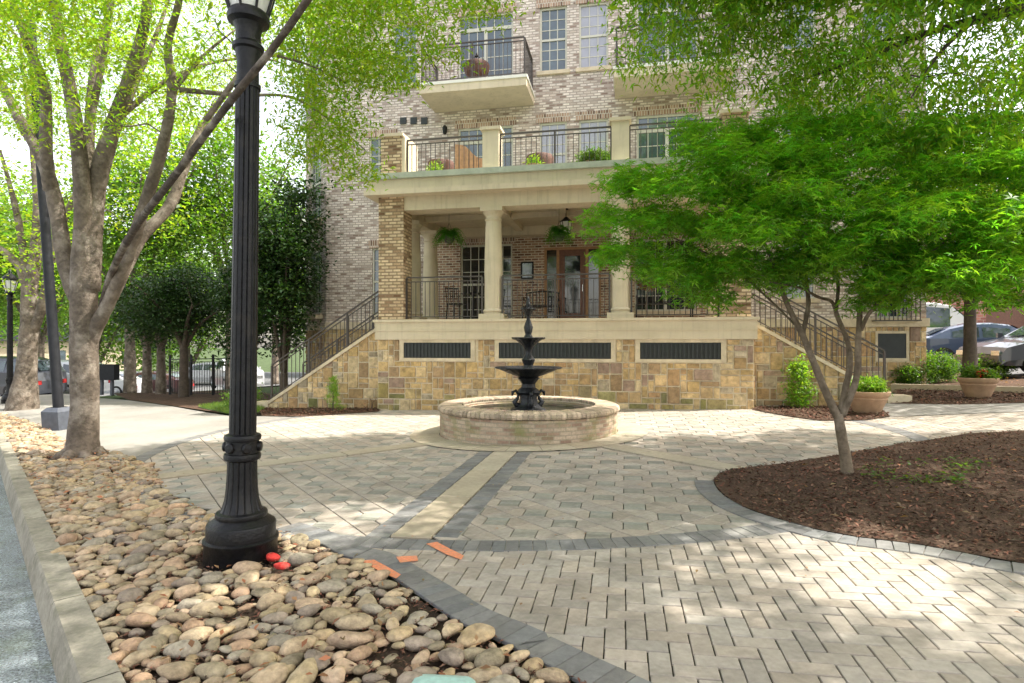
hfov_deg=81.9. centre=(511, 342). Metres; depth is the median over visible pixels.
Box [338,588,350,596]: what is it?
river stone
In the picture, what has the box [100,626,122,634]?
river stone
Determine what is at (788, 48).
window
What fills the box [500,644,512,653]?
river stone
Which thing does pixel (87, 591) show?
river stone
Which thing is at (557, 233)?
hanging fern
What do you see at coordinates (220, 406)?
grass
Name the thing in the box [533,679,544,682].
river stone
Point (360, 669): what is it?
river stone
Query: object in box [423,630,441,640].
river stone
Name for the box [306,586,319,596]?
river stone
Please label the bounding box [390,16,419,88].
window
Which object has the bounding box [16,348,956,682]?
ground
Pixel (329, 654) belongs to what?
river stone
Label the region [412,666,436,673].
river stone
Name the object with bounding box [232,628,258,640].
river stone
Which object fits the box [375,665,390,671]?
river stone
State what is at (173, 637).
river stone
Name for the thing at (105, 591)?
river stone
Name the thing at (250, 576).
river stone
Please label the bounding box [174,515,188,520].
river stone
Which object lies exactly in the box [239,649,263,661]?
river stone
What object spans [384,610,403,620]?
river stone
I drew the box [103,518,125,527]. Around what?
river stone
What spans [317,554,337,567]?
river stone
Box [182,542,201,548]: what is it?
river stone
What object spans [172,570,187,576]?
river stone
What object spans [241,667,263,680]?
river stone
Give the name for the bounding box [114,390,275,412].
mulch under trees
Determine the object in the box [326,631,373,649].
river stone
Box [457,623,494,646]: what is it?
river stone
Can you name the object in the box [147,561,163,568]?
river stone
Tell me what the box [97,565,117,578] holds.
river stone
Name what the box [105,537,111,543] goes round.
river stone
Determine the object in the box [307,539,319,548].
river stone
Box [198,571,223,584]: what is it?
river stone
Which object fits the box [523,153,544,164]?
potted plant
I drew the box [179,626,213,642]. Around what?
river stone
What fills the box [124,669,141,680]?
river stone
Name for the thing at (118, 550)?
river stone
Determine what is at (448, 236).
hanging fern
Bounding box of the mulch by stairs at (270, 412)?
[260,408,378,415]
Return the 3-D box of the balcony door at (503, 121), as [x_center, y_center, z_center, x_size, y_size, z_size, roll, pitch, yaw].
[-0.789,-5.340,17.715,1.890,2.740,0.128,0,0,11]
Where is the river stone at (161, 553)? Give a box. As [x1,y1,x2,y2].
[150,550,170,560]
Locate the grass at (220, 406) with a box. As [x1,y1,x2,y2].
[199,400,263,413]
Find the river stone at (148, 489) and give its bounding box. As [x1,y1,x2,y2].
[143,487,156,492]
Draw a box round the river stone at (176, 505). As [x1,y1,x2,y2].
[167,503,189,509]
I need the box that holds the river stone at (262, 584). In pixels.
[250,581,279,592]
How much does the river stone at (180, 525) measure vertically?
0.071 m
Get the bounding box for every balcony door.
[455,2,515,78]
[455,116,515,165]
[633,103,701,158]
[637,0,697,63]
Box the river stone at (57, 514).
[51,511,67,517]
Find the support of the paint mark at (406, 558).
on the herringbone paving at (953, 632)
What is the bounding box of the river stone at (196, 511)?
[187,508,205,515]
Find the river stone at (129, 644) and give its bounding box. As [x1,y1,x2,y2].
[118,637,144,651]
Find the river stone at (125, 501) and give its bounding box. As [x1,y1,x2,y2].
[121,497,138,503]
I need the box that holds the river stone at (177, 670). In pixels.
[156,661,196,680]
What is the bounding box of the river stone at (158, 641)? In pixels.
[137,634,168,658]
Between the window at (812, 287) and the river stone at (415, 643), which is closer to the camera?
the river stone at (415, 643)
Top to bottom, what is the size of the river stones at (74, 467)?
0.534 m
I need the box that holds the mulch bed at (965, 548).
[714,430,1023,562]
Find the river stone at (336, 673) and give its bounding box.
[320,665,345,682]
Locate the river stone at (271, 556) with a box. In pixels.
[266,552,280,561]
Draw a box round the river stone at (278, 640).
[267,634,296,646]
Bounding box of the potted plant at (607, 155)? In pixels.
[596,145,609,159]
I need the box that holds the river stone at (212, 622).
[204,617,225,628]
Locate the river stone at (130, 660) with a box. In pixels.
[121,648,157,668]
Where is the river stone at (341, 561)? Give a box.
[337,558,350,564]
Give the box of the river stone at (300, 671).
[286,657,317,682]
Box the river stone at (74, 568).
[70,566,79,571]
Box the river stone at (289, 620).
[283,615,298,625]
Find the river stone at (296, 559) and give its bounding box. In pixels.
[288,552,314,566]
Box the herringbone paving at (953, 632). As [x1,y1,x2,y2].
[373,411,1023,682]
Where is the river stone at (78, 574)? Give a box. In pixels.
[71,570,89,581]
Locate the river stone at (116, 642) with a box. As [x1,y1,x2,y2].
[111,639,124,648]
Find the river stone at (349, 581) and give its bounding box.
[346,578,356,585]
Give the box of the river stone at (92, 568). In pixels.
[84,565,102,572]
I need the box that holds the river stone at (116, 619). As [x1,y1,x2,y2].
[105,615,125,625]
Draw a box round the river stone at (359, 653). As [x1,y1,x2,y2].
[346,645,372,661]
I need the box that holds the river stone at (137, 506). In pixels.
[130,504,147,509]
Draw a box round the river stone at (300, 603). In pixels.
[294,597,323,610]
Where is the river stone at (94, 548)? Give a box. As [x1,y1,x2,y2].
[84,545,102,552]
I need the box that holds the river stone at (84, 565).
[79,559,101,569]
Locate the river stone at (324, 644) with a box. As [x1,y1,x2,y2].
[312,641,328,652]
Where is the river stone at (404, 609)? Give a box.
[396,605,408,616]
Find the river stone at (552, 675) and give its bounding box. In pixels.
[536,667,569,682]
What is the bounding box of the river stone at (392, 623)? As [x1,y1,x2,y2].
[386,617,398,630]
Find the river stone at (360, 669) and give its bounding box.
[352,664,370,674]
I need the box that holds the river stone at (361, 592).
[355,589,373,598]
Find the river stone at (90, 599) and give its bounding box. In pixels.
[82,595,103,603]
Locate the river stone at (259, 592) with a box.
[251,587,274,597]
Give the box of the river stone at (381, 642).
[374,637,390,647]
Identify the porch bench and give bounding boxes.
[522,291,559,318]
[636,286,692,317]
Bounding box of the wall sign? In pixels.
[521,262,533,278]
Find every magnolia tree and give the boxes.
[197,253,298,366]
[216,170,342,392]
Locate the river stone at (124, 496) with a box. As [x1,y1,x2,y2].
[118,491,140,501]
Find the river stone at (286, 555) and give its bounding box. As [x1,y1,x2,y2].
[278,552,293,561]
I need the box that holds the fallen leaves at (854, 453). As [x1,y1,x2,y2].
[714,374,1023,516]
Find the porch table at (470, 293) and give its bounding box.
[461,292,483,318]
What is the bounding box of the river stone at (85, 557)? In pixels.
[74,553,96,562]
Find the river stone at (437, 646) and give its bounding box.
[428,641,444,650]
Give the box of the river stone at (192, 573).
[186,568,201,578]
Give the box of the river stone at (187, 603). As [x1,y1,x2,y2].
[176,598,202,611]
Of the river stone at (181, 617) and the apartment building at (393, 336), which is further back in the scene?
the apartment building at (393, 336)
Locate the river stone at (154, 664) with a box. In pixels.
[146,656,170,670]
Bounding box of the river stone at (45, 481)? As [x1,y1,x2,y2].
[34,479,52,485]
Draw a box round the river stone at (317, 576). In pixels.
[298,571,325,585]
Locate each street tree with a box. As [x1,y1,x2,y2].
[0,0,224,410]
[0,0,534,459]
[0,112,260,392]
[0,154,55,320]
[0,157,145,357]
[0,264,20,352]
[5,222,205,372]
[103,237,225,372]
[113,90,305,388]
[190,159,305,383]
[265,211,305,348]
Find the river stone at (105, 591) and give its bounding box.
[95,589,112,594]
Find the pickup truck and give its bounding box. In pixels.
[210,359,264,388]
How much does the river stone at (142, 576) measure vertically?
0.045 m
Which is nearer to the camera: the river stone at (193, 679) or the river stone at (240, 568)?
the river stone at (193, 679)
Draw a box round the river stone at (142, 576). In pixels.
[133,575,147,581]
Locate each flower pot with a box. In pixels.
[851,391,890,413]
[957,377,999,397]
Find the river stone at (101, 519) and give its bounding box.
[97,516,115,522]
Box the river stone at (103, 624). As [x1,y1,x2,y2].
[97,620,111,628]
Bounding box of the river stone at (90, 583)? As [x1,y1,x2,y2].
[80,580,98,587]
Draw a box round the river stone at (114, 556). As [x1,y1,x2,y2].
[109,554,123,559]
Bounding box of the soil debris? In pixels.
[14,432,586,682]
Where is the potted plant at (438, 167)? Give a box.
[425,158,442,170]
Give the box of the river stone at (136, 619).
[125,612,156,627]
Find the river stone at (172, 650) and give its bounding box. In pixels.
[163,639,201,658]
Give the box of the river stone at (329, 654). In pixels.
[324,652,333,660]
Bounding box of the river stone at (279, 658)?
[276,655,283,661]
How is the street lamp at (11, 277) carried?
on the sidewalk
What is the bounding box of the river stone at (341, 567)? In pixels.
[334,565,348,569]
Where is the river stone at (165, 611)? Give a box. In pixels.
[157,608,175,616]
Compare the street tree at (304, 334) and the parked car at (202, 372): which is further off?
the street tree at (304, 334)
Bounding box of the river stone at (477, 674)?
[468,665,501,682]
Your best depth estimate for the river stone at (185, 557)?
4.15 m
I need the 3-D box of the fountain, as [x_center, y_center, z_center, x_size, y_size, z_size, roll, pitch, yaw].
[0.278,0.393,10.008,3.060,2.400,3.060,0,0,11]
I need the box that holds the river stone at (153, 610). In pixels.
[132,605,160,617]
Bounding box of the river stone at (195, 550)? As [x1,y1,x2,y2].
[184,545,201,555]
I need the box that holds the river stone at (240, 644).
[229,639,253,651]
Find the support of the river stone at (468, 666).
on the stone bed at (397, 665)
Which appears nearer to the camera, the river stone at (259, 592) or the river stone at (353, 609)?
the river stone at (353, 609)
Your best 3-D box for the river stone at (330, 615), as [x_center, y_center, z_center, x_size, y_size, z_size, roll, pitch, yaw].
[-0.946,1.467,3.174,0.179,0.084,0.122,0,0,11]
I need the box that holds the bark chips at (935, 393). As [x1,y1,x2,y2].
[260,388,1023,419]
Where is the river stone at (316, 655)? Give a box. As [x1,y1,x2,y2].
[304,649,329,670]
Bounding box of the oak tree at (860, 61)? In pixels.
[587,0,1023,203]
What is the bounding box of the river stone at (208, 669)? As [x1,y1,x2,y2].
[194,661,227,679]
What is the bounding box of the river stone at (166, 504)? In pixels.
[153,503,168,506]
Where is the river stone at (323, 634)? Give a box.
[312,628,334,640]
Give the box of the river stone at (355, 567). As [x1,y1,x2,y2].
[347,563,372,572]
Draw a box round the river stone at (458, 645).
[446,642,463,649]
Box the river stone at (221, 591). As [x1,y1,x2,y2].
[210,587,228,596]
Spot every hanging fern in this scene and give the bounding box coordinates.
[432,224,465,248]
[544,221,575,246]
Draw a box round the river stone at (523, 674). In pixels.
[513,667,529,681]
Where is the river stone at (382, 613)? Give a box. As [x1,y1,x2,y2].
[377,609,390,617]
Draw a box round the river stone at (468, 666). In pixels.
[461,662,474,669]
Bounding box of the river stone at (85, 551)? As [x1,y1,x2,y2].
[72,549,92,558]
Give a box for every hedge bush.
[890,362,923,383]
[914,348,961,383]
[978,353,1019,377]
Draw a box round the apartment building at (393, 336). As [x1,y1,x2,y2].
[257,0,929,414]
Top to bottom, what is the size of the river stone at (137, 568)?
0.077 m
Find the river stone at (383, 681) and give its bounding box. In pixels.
[376,680,389,682]
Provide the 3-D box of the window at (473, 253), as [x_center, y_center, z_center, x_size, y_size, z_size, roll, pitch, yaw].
[-0.765,-1.880,17.710,1.800,2.620,0.128,0,0,11]
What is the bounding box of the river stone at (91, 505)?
[82,501,106,509]
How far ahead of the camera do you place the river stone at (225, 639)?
2.98 m
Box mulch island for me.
[753,406,888,419]
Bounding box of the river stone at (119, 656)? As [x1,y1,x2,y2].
[107,650,129,663]
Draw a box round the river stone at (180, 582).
[171,577,195,587]
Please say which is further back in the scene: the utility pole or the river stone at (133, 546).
the utility pole
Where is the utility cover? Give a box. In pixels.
[412,674,475,682]
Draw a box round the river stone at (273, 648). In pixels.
[264,646,280,653]
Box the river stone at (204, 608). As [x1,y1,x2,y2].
[188,601,219,618]
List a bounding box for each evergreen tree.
[98,268,196,392]
[105,279,202,393]
[107,258,230,396]
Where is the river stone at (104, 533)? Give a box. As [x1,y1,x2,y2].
[93,529,112,537]
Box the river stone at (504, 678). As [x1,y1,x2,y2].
[488,674,519,682]
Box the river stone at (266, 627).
[248,623,271,633]
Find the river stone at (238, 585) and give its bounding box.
[234,583,247,588]
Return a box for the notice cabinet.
[99,364,119,394]
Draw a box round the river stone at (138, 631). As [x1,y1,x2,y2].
[128,628,144,637]
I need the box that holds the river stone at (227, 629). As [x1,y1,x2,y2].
[208,626,235,640]
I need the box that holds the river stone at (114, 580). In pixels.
[104,575,122,586]
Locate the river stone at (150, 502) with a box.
[145,499,158,506]
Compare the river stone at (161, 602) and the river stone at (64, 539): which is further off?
the river stone at (64, 539)
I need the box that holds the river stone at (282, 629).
[273,625,293,633]
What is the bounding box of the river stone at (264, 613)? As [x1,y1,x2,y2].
[259,608,276,618]
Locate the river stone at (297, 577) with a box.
[291,574,305,580]
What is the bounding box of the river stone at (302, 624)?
[292,617,315,632]
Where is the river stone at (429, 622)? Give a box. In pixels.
[417,617,437,627]
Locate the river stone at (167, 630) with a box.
[157,625,181,638]
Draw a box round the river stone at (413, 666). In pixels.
[403,664,420,671]
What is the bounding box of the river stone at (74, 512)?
[68,509,80,514]
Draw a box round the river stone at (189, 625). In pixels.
[181,619,204,632]
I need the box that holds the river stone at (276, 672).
[248,662,288,682]
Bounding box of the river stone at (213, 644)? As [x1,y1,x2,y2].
[203,637,219,654]
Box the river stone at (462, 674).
[455,672,468,675]
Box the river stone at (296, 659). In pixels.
[280,652,303,665]
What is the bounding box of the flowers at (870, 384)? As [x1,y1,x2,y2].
[850,374,892,395]
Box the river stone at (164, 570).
[155,566,177,575]
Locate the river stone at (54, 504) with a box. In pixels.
[45,503,59,507]
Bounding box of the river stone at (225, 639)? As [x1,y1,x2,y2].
[221,633,235,643]
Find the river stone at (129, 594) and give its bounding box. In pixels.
[117,587,144,603]
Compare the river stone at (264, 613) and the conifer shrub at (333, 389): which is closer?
the river stone at (264, 613)
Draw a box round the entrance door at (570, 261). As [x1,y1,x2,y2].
[559,249,585,317]
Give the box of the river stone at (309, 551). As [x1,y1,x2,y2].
[299,549,314,553]
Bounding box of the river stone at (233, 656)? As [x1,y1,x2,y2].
[227,649,247,662]
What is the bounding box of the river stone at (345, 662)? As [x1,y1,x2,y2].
[333,657,356,673]
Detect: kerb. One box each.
[0,434,125,682]
[891,384,1023,392]
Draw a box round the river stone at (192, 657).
[185,654,198,663]
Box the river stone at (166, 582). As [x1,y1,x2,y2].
[160,577,179,587]
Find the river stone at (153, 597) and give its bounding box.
[142,589,171,603]
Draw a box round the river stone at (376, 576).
[366,570,390,582]
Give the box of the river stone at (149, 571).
[134,568,155,578]
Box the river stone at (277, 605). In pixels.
[267,602,284,609]
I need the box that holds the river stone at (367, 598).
[355,593,377,612]
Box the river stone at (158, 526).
[151,524,167,529]
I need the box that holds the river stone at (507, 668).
[500,662,518,674]
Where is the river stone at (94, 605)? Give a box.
[88,601,103,610]
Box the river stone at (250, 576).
[234,569,259,583]
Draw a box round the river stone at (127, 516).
[121,510,147,520]
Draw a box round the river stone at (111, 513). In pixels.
[105,510,121,516]
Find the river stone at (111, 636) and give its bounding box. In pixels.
[103,632,117,641]
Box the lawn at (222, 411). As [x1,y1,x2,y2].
[200,404,264,413]
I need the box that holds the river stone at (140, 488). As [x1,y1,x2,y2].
[133,485,150,490]
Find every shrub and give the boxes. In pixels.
[221,382,267,405]
[324,374,345,410]
[364,397,376,408]
[775,353,818,408]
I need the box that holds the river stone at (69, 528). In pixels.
[56,524,82,533]
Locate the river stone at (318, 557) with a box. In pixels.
[314,552,331,561]
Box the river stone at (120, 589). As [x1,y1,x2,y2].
[113,584,135,595]
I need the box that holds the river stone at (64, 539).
[54,533,77,544]
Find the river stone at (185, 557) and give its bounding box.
[175,554,189,561]
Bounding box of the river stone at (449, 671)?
[442,667,455,674]
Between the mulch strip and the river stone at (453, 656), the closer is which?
the river stone at (453, 656)
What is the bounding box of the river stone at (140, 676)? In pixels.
[130,672,152,682]
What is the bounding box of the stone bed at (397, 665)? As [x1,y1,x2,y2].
[44,456,544,682]
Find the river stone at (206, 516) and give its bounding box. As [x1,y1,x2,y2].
[203,513,214,519]
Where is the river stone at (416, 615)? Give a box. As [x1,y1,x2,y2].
[407,611,428,624]
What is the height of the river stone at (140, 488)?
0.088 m
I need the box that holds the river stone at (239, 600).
[233,594,251,604]
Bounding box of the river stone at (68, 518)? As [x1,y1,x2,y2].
[59,515,77,522]
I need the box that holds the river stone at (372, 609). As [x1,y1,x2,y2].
[361,603,383,614]
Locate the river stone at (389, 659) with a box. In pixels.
[383,653,398,663]
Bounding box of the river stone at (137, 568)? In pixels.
[124,563,148,575]
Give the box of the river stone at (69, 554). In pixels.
[59,551,75,558]
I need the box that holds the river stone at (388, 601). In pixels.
[379,596,402,607]
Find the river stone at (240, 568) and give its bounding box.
[232,561,261,574]
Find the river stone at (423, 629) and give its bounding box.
[414,625,430,633]
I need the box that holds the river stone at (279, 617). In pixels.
[261,611,287,623]
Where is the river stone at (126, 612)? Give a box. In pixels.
[120,608,133,615]
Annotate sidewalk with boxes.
[0,394,289,456]
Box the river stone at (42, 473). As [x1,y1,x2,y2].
[35,470,54,475]
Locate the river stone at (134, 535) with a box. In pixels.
[127,530,145,540]
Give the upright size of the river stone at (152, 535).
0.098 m
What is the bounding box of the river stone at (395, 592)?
[384,588,403,596]
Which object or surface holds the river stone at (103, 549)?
on the stone bed at (397, 665)
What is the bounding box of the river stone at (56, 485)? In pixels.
[52,482,67,487]
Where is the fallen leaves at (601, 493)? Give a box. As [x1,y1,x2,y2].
[174,411,1019,612]
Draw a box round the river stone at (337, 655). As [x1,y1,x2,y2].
[331,651,347,661]
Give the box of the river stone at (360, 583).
[351,579,371,589]
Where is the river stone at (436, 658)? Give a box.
[429,652,439,661]
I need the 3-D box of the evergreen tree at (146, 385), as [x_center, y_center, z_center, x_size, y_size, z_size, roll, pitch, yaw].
[-13.438,-0.387,21.719,3.835,4.722,3.687,0,0,11]
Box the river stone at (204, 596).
[191,593,212,600]
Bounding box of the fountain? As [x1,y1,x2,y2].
[438,296,619,446]
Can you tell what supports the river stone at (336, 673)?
on the stone bed at (397, 665)
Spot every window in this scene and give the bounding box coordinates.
[60,350,65,359]
[308,29,321,111]
[308,139,321,219]
[311,243,321,314]
[366,127,397,173]
[368,240,378,318]
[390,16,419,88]
[457,237,515,318]
[536,0,569,75]
[536,113,569,162]
[575,0,610,72]
[575,109,611,157]
[631,232,699,313]
[778,95,818,135]
[779,1,819,54]
[779,223,819,302]
[860,88,899,172]
[863,1,894,46]
[874,230,915,322]
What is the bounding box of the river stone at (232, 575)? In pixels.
[224,573,238,578]
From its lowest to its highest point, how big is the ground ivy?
0.137 m
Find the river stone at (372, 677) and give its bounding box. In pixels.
[362,673,384,682]
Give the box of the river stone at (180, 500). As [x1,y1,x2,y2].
[169,498,188,504]
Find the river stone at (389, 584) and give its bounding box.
[378,580,396,589]
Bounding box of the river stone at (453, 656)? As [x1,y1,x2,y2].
[437,647,464,666]
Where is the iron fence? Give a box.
[169,354,228,394]
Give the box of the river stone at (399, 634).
[386,626,412,642]
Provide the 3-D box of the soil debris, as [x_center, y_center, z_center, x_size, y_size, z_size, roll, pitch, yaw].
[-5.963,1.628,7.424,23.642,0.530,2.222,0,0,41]
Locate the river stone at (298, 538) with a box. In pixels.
[290,533,308,544]
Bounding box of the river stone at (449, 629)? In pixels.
[442,623,462,638]
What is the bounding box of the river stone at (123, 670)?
[117,667,129,673]
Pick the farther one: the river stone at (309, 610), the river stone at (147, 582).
the river stone at (147, 582)
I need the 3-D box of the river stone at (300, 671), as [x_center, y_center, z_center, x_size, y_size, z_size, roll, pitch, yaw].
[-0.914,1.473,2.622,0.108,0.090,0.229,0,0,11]
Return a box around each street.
[0,472,56,682]
[100,371,305,395]
[931,364,1023,373]
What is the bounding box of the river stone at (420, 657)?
[411,649,429,665]
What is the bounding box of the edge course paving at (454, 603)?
[113,415,1023,682]
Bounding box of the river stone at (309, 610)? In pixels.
[297,604,321,616]
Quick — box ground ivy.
[849,453,991,488]
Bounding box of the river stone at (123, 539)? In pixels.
[113,536,132,546]
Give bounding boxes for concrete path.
[883,403,1023,415]
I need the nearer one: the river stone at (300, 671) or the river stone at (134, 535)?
the river stone at (300, 671)
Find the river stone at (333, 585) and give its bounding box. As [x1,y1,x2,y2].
[317,579,346,593]
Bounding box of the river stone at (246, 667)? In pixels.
[234,663,253,674]
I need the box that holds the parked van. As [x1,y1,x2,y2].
[926,303,963,331]
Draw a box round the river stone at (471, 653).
[463,647,485,661]
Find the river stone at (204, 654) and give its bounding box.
[196,651,212,657]
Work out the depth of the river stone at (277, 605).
3.32 m
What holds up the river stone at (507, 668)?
on the stone bed at (397, 665)
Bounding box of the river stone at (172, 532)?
[165,528,183,537]
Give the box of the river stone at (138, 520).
[129,516,149,524]
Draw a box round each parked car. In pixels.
[0,356,66,394]
[0,360,109,396]
[104,371,141,395]
[136,371,193,391]
[175,362,216,381]
[926,323,1018,363]
[953,326,1023,371]
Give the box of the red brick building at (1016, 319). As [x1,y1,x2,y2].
[927,190,1023,327]
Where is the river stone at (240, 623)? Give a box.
[225,616,248,633]
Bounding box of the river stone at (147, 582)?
[133,578,156,586]
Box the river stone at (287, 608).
[276,603,293,614]
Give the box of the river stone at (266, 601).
[256,592,284,610]
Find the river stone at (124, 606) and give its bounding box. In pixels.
[116,602,136,611]
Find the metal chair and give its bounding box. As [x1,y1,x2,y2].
[445,287,467,318]
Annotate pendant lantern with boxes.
[560,208,571,233]
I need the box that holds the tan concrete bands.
[143,420,745,539]
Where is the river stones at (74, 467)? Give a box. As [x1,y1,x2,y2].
[0,413,537,682]
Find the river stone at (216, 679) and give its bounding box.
[203,676,223,682]
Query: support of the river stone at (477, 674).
on the stone bed at (397, 665)
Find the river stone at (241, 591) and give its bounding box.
[230,587,249,598]
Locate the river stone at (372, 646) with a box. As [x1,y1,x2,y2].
[365,642,377,652]
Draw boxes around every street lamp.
[0,269,18,403]
[202,0,278,571]
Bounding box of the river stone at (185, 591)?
[173,584,200,602]
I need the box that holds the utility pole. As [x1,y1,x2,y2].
[26,12,69,430]
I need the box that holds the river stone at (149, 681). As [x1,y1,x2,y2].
[138,679,155,682]
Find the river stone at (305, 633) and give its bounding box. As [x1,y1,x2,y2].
[295,631,307,635]
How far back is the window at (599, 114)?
17.12 m
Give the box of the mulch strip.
[895,390,1023,403]
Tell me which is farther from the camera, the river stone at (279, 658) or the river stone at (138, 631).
the river stone at (138, 631)
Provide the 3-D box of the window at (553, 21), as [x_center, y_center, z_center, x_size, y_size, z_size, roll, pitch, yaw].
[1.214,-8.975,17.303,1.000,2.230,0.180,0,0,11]
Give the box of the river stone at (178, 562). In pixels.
[162,557,185,569]
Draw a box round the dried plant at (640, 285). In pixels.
[633,278,667,317]
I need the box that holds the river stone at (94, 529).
[84,525,104,533]
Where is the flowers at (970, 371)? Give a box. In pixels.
[955,361,1007,382]
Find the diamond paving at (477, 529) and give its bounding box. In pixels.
[145,409,916,545]
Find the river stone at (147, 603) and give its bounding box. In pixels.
[137,602,152,606]
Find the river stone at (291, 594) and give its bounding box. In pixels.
[284,590,304,603]
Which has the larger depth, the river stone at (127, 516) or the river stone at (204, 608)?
the river stone at (127, 516)
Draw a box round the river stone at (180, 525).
[167,523,191,528]
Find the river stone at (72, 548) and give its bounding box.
[50,545,79,553]
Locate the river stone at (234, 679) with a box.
[224,677,240,682]
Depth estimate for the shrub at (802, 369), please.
12.34 m
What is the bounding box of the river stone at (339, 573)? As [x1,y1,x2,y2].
[329,569,348,578]
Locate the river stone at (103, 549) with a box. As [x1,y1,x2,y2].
[98,546,114,553]
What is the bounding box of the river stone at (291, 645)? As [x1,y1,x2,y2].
[278,635,318,656]
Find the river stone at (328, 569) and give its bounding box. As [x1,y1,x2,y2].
[316,563,337,576]
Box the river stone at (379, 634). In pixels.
[375,630,383,640]
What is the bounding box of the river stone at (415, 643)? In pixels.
[404,635,435,651]
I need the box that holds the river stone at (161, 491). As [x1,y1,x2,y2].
[148,488,169,496]
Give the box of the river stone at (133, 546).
[126,543,140,548]
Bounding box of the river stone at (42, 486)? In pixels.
[29,484,51,489]
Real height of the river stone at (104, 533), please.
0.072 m
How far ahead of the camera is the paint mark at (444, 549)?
4.19 m
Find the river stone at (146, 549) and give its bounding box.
[130,543,155,554]
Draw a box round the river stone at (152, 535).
[138,530,165,541]
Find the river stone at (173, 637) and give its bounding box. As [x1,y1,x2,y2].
[169,633,178,642]
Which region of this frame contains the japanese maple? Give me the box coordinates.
[569,93,1023,473]
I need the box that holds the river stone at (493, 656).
[474,647,504,666]
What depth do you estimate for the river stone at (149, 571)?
3.88 m
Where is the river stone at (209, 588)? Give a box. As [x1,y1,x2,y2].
[201,583,226,592]
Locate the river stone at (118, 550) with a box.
[107,546,128,554]
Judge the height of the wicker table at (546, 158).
0.672 m
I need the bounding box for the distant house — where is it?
[0,324,141,368]
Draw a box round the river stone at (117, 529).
[101,526,126,534]
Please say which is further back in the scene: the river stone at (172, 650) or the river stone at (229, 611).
the river stone at (229, 611)
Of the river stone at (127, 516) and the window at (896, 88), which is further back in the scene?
the window at (896, 88)
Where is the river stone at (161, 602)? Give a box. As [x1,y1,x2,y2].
[153,597,168,608]
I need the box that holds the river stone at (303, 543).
[295,541,309,547]
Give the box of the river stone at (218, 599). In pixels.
[206,596,229,605]
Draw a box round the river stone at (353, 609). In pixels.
[348,607,360,612]
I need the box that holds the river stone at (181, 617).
[165,612,190,622]
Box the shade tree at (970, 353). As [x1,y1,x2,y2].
[877,107,1023,367]
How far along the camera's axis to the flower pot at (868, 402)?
10.89 m
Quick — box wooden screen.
[455,145,481,168]
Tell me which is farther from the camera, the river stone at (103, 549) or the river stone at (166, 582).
the river stone at (103, 549)
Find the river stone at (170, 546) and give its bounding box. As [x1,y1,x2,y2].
[159,542,177,551]
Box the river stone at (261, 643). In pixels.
[248,638,267,649]
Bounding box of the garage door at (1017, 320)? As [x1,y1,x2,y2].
[986,297,1023,327]
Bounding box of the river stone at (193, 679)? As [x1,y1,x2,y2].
[179,676,200,682]
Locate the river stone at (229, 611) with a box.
[208,606,236,617]
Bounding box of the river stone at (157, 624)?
[151,620,169,628]
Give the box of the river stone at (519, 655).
[508,650,529,663]
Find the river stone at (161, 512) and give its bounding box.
[148,507,167,517]
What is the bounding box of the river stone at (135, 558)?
[118,553,146,567]
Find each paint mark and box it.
[364,560,400,577]
[397,556,417,561]
[427,542,463,558]
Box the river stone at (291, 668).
[287,664,295,674]
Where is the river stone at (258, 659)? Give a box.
[249,651,276,667]
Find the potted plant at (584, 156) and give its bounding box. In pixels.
[572,145,607,161]
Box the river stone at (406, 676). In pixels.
[396,671,421,682]
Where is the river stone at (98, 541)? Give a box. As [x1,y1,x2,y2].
[80,537,106,546]
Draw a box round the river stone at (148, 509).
[142,505,164,513]
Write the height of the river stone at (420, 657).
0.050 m
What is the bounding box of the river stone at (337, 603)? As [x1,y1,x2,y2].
[331,600,342,606]
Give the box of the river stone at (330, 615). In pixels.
[319,607,351,624]
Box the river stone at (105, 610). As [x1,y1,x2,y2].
[92,601,118,619]
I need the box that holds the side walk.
[1001,374,1023,377]
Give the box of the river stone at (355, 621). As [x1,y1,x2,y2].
[334,613,373,630]
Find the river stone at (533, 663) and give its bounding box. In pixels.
[521,657,543,673]
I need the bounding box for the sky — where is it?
[0,0,1023,347]
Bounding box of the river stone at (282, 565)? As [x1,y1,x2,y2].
[273,562,290,569]
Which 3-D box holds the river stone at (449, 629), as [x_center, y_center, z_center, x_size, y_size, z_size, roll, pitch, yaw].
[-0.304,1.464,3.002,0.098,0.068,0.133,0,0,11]
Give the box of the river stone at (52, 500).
[40,499,62,503]
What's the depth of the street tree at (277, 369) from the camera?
45.78 m
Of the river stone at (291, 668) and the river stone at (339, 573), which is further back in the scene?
the river stone at (339, 573)
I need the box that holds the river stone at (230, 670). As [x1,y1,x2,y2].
[224,667,235,677]
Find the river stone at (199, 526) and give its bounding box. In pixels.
[190,521,207,531]
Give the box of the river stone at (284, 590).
[276,586,296,595]
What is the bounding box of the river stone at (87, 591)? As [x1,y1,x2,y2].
[77,588,93,596]
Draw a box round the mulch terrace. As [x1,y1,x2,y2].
[929,373,1023,386]
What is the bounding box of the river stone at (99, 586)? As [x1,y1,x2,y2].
[93,582,109,591]

